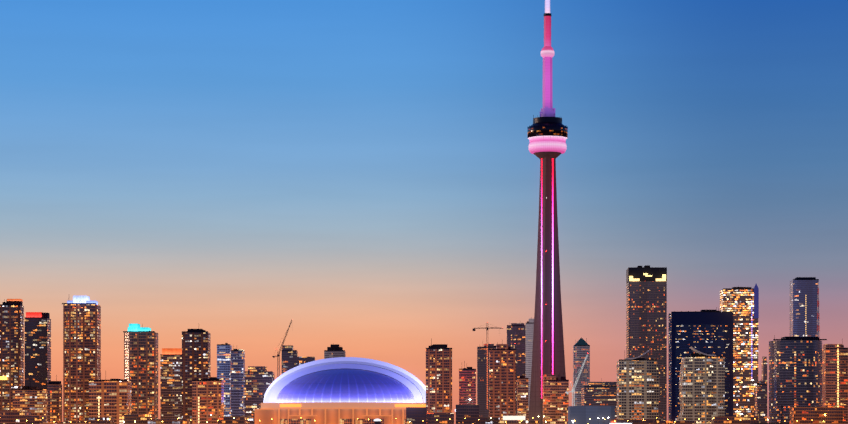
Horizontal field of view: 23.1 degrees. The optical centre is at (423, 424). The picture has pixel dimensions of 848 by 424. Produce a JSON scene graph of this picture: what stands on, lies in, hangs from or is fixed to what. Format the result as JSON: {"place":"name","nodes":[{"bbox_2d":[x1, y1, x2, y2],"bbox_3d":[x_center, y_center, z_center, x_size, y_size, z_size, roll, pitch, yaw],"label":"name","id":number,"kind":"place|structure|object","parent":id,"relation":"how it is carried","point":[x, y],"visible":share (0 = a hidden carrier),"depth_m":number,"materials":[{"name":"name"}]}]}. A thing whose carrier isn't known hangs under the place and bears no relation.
{"place":"outdoors","nodes":[
{"label":"outdoors","id":0,"kind":"place"},
{"bbox_2d":[0,0,847,423],"label":"sky","id":1,"kind":"structure","parent":0,"point":[363,175],"materials":[{"name":"blue"}]},
{"bbox_2d":[527,0,567,423],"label":"observation tower","id":2,"kind":"structure","parent":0,"point":[547,132],"depth_m":2483.54,"materials":[{"name":"concrete"}]},
{"bbox_2d":[541,158,552,397],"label":"cn tower leds","id":3,"kind":"object","parent":2,"relation":"attached to","point":[541,272],"visible":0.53,"depth_m":2485.61,"materials":[{"name":"pink"}]},
{"label":"ground","id":4,"kind":"structure","parent":0,"visible":0},
{"bbox_2d":[0,299,23,410],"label":"tower","id":5,"kind":"structure","parent":4,"relation":"on","point":[12,339],"depth_m":2297.15,"materials":[{"name":"brown"}]},
{"bbox_2d":[0,411,30,423],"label":"building","id":6,"kind":"structure","parent":4,"relation":"on","point":[12,417],"depth_m":1939.54,"materials":[{"name":"brown"}]},
{"bbox_2d":[13,379,47,421],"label":"building","id":7,"kind":"structure","parent":4,"relation":"on","point":[34,400],"depth_m":2092.35,"materials":[{"name":"brown"}]},
{"bbox_2d":[26,416,46,423],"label":"building","id":8,"kind":"structure","parent":4,"relation":"on","point":[33,419],"depth_m":1941.66,"materials":[{"name":"brown"}]},
{"bbox_2d":[24,312,50,389],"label":"building","id":9,"kind":"structure","parent":4,"relation":"on","point":[38,349],"depth_m":2415.73,"materials":[{"name":"grey glass"}]},
{"bbox_2d":[47,375,61,421],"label":"building","id":10,"kind":"structure","parent":4,"relation":"on","point":[54,388],"depth_m":2195.60,"materials":[{"name":"brown"}]},
{"bbox_2d":[39,422,85,423],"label":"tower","id":11,"kind":"structure","parent":4,"relation":"on","point":[62,422],"depth_m":1890.57,"materials":[{"name":"brown"}]},
{"bbox_2d":[62,296,100,421],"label":"tower","id":12,"kind":"structure","parent":4,"relation":"on","point":[81,341],"depth_m":2289.08,"materials":[{"name":"brown"}]},
{"bbox_2d":[84,417,113,423],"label":"building","id":13,"kind":"structure","parent":4,"relation":"on","point":[94,420],"depth_m":1939.81,"materials":[{"name":"brown"}]},
{"bbox_2d":[89,379,131,423],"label":"building","id":14,"kind":"structure","parent":4,"relation":"on","point":[111,398],"depth_m":2036.72,"materials":[{"name":"brown"}]},
{"bbox_2d":[124,414,151,423],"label":"building","id":15,"kind":"structure","parent":4,"relation":"on","point":[137,418],"depth_m":1938.65,"materials":[{"name":"brown"}]},
{"bbox_2d":[123,324,157,418],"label":"tower","id":16,"kind":"structure","parent":4,"relation":"on","point":[141,358],"depth_m":2348.04,"materials":[{"name":"brown"}]},
{"bbox_2d":[147,419,189,423],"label":"building","id":17,"kind":"structure","parent":4,"relation":"on","point":[172,421],"depth_m":1907.60,"materials":[{"name":"brown"}]},
{"bbox_2d":[160,348,181,418],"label":"building","id":18,"kind":"structure","parent":4,"relation":"on","point":[170,383],"depth_m":2449.96,"materials":[{"name":"brown"}]},
{"bbox_2d":[182,329,209,423],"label":"tower","id":19,"kind":"structure","parent":4,"relation":"on","point":[195,354],"depth_m":2288.57,"materials":[{"name":"brown"}]},
{"bbox_2d":[192,376,223,423],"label":"building","id":20,"kind":"structure","parent":4,"relation":"on","point":[207,397],"depth_m":2037.33,"materials":[{"name":"brown"}]},
{"bbox_2d":[217,343,231,416],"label":"building","id":21,"kind":"structure","parent":4,"relation":"on","point":[224,362],"depth_m":2511.06,"materials":[{"name":"blue glass"}]},
{"bbox_2d":[218,417,246,423],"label":"building","id":22,"kind":"structure","parent":4,"relation":"on","point":[232,420],"depth_m":1935.87,"materials":[{"name":"brown"}]},
{"bbox_2d":[231,349,244,416],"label":"building","id":23,"kind":"structure","parent":4,"relation":"on","point":[238,383],"depth_m":2470.45,"materials":[{"name":"blue glass"}]},
{"bbox_2d":[245,366,273,423],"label":"building","id":24,"kind":"structure","parent":4,"relation":"on","point":[259,380],"depth_m":2485.16,"materials":[{"name":"grey"}]},
{"bbox_2d":[272,320,291,377],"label":"crane","id":25,"kind":"object","parent":4,"relation":"on","point":[277,356],"visible":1,"depth_m":2637.75,"materials":[{"name":"brown metal"}]},
{"bbox_2d":[281,345,314,373],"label":"building","id":26,"kind":"structure","parent":4,"relation":"on","point":[291,359],"depth_m":2639.01,"materials":[{"name":"grey"}]},
{"bbox_2d":[0,376,631,423],"bbox_3d":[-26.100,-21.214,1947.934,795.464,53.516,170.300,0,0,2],"label":"lit signs","id":27,"kind":"object","parent":4,"relation":"on","point":[504,417],"visible":0.74,"depth_m":1909.41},
{"bbox_2d":[324,344,345,358],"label":"building","id":28,"kind":"structure","parent":4,"relation":"on","point":[334,350],"depth_m":2984.86,"materials":[{"name":"grey"}]},
{"bbox_2d":[254,357,425,423],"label":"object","id":29,"kind":"structure","parent":4,"relation":"on","point":[346,390],"depth_m":2356.38,"materials":[{"name":"blue"}]},
{"bbox_2d":[374,419,380,423],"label":"light","id":30,"kind":"object","parent":4,"relation":"on","point":[377,421],"visible":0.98,"depth_m":1891.07,"materials":[{"name":"white"}]},
{"bbox_2d":[406,407,426,423],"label":"building","id":31,"kind":"structure","parent":4,"relation":"on","point":[416,415],"depth_m":1940.49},
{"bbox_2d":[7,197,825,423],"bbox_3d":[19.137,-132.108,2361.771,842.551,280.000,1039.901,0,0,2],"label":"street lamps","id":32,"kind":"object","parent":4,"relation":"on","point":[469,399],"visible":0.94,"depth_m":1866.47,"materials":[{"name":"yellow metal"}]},
{"bbox_2d":[426,338,451,412],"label":"building","id":33,"kind":"structure","parent":4,"relation":"on","point":[438,378],"depth_m":2230.40,"materials":[{"name":"brown"}]},
{"bbox_2d":[427,413,453,423],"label":"building","id":34,"kind":"structure","parent":4,"relation":"on","point":[440,418],"depth_m":1939.79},
{"bbox_2d":[459,361,475,404],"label":"building","id":35,"kind":"structure","parent":4,"relation":"on","point":[467,384],"depth_m":2481.92,"materials":[{"name":"brown"}]},
{"bbox_2d":[456,405,478,423],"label":"building","id":36,"kind":"structure","parent":4,"relation":"on","point":[462,411],"depth_m":1979.04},
{"bbox_2d":[463,417,498,423],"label":"building","id":37,"kind":"structure","parent":4,"relation":"on","point":[481,420],"depth_m":1908.63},
{"bbox_2d":[477,344,495,416],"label":"building","id":38,"kind":"structure","parent":4,"relation":"on","point":[483,378],"depth_m":2877.27,"materials":[{"name":"grey"}]},
{"bbox_2d":[473,323,502,343],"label":"crane","id":39,"kind":"object","parent":38,"relation":"on","point":[486,328],"visible":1,"depth_m":2878.99,"materials":[{"name":"brown metal"}]},
{"bbox_2d":[489,342,515,420],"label":"tower","id":40,"kind":"structure","parent":4,"relation":"on","point":[502,380],"depth_m":2277.98,"materials":[{"name":"brown"}]},
{"bbox_2d":[507,323,525,420],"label":"building","id":41,"kind":"structure","parent":4,"relation":"on","point":[516,336],"depth_m":3077.37,"materials":[{"name":"grey"}]},
{"bbox_2d":[499,421,538,423],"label":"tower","id":42,"kind":"structure","parent":4,"relation":"on","point":[520,422],"depth_m":1907.54,"materials":[{"name":"brown"}]},
{"bbox_2d":[517,375,528,420],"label":"building","id":43,"kind":"structure","parent":4,"relation":"on","point":[522,395],"depth_m":2330.01,"materials":[{"name":"brown"}]},
{"bbox_2d":[525,317,533,410],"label":"building","id":44,"kind":"structure","parent":4,"relation":"on","point":[529,328],"depth_m":3078.93,"materials":[{"name":"grey"}]},
{"bbox_2d":[543,374,568,423],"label":"building","id":45,"kind":"structure","parent":4,"relation":"on","point":[555,402],"depth_m":2127.85,"materials":[{"name":"brown"}]},
{"bbox_2d":[573,337,589,405],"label":"building","id":46,"kind":"structure","parent":4,"relation":"on","point":[581,348],"depth_m":2876.92,"materials":[{"name":"grey glass"}]},
{"bbox_2d":[568,406,614,423],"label":"low building","id":47,"kind":"structure","parent":4,"relation":"on","point":[584,414],"depth_m":2017.25,"materials":[{"name":"grey"}]},
{"bbox_2d":[565,355,587,405],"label":"crane","id":48,"kind":"object","parent":47,"relation":"on","point":[573,388],"visible":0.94,"depth_m":2026.93,"materials":[{"name":"white metal"}]},
{"bbox_2d":[581,382,616,418],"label":"building","id":49,"kind":"structure","parent":4,"relation":"on","point":[598,393],"depth_m":2655.50,"materials":[{"name":"brown"}]},
{"bbox_2d":[609,419,652,423],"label":"building","id":50,"kind":"structure","parent":4,"relation":"on","point":[640,421],"depth_m":1924.25,"materials":[{"name":"brown"}]},
{"bbox_2d":[617,350,662,420],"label":"tower","id":51,"kind":"structure","parent":4,"relation":"on","point":[637,387],"depth_m":2067.96,"materials":[{"name":"grey"}]},
{"bbox_2d":[626,265,666,420],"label":"tower","id":52,"kind":"structure","parent":4,"relation":"on","point":[646,308],"depth_m":2716.47,"materials":[{"name":"grey"}]},
{"bbox_2d":[653,421,694,423],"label":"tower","id":53,"kind":"structure","parent":4,"relation":"on","point":[673,422],"depth_m":1923.08,"materials":[{"name":"brown"}]},
{"bbox_2d":[668,307,732,420],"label":"tower","id":54,"kind":"structure","parent":4,"relation":"on","point":[707,331],"depth_m":2564.56,"materials":[{"name":"blue"}]},
{"bbox_2d":[676,347,724,423],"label":"tower","id":55,"kind":"structure","parent":4,"relation":"on","point":[702,388],"depth_m":2065.19,"materials":[{"name":"grey"}]},
{"bbox_2d":[711,416,757,423],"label":"building","id":56,"kind":"structure","parent":4,"relation":"on","point":[733,419],"depth_m":1921.32,"materials":[{"name":"brown"}]},
{"bbox_2d":[720,284,758,415],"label":"tower","id":57,"kind":"structure","parent":4,"relation":"on","point":[742,303],"depth_m":2862.08,"materials":[{"name":"grey"}]},
{"bbox_2d":[755,379,766,422],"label":"building","id":58,"kind":"structure","parent":4,"relation":"on","point":[761,399],"depth_m":2570.57,"materials":[{"name":"brown"}]},
{"bbox_2d":[762,357,766,383],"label":"tower","id":59,"kind":"structure","parent":4,"relation":"on","point":[764,368],"depth_m":3167.70,"materials":[{"name":"brown"}]},
{"bbox_2d":[750,423,788,423],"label":"tower","id":60,"kind":"structure","parent":4,"relation":"on","point":[769,423],"depth_m":1850.64,"materials":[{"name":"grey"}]},
{"bbox_2d":[769,335,826,423],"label":"tower","id":61,"kind":"structure","parent":4,"relation":"on","point":[795,371],"depth_m":2254.44,"materials":[{"name":"grey"}]},
{"bbox_2d":[817,282,819,338],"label":"building side","id":62,"kind":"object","parent":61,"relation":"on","point":[817,313],"visible":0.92,"depth_m":2307.80,"materials":[{"name":"grey"}]},
{"bbox_2d":[790,277,818,337],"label":"skyscraper","id":63,"kind":"structure","parent":4,"relation":"on","point":[804,295],"depth_m":2960.88,"materials":[{"name":"blue glass"}]},
{"bbox_2d":[790,407,842,423],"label":"low building","id":64,"kind":"structure","parent":4,"relation":"on","point":[810,415],"depth_m":1948.81,"materials":[{"name":"brown"}]},
{"bbox_2d":[822,344,847,423],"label":"skyscraper","id":65,"kind":"structure","parent":4,"relation":"on","point":[834,375],"depth_m":2317.62,"materials":[{"name":"brown"}]}
]}

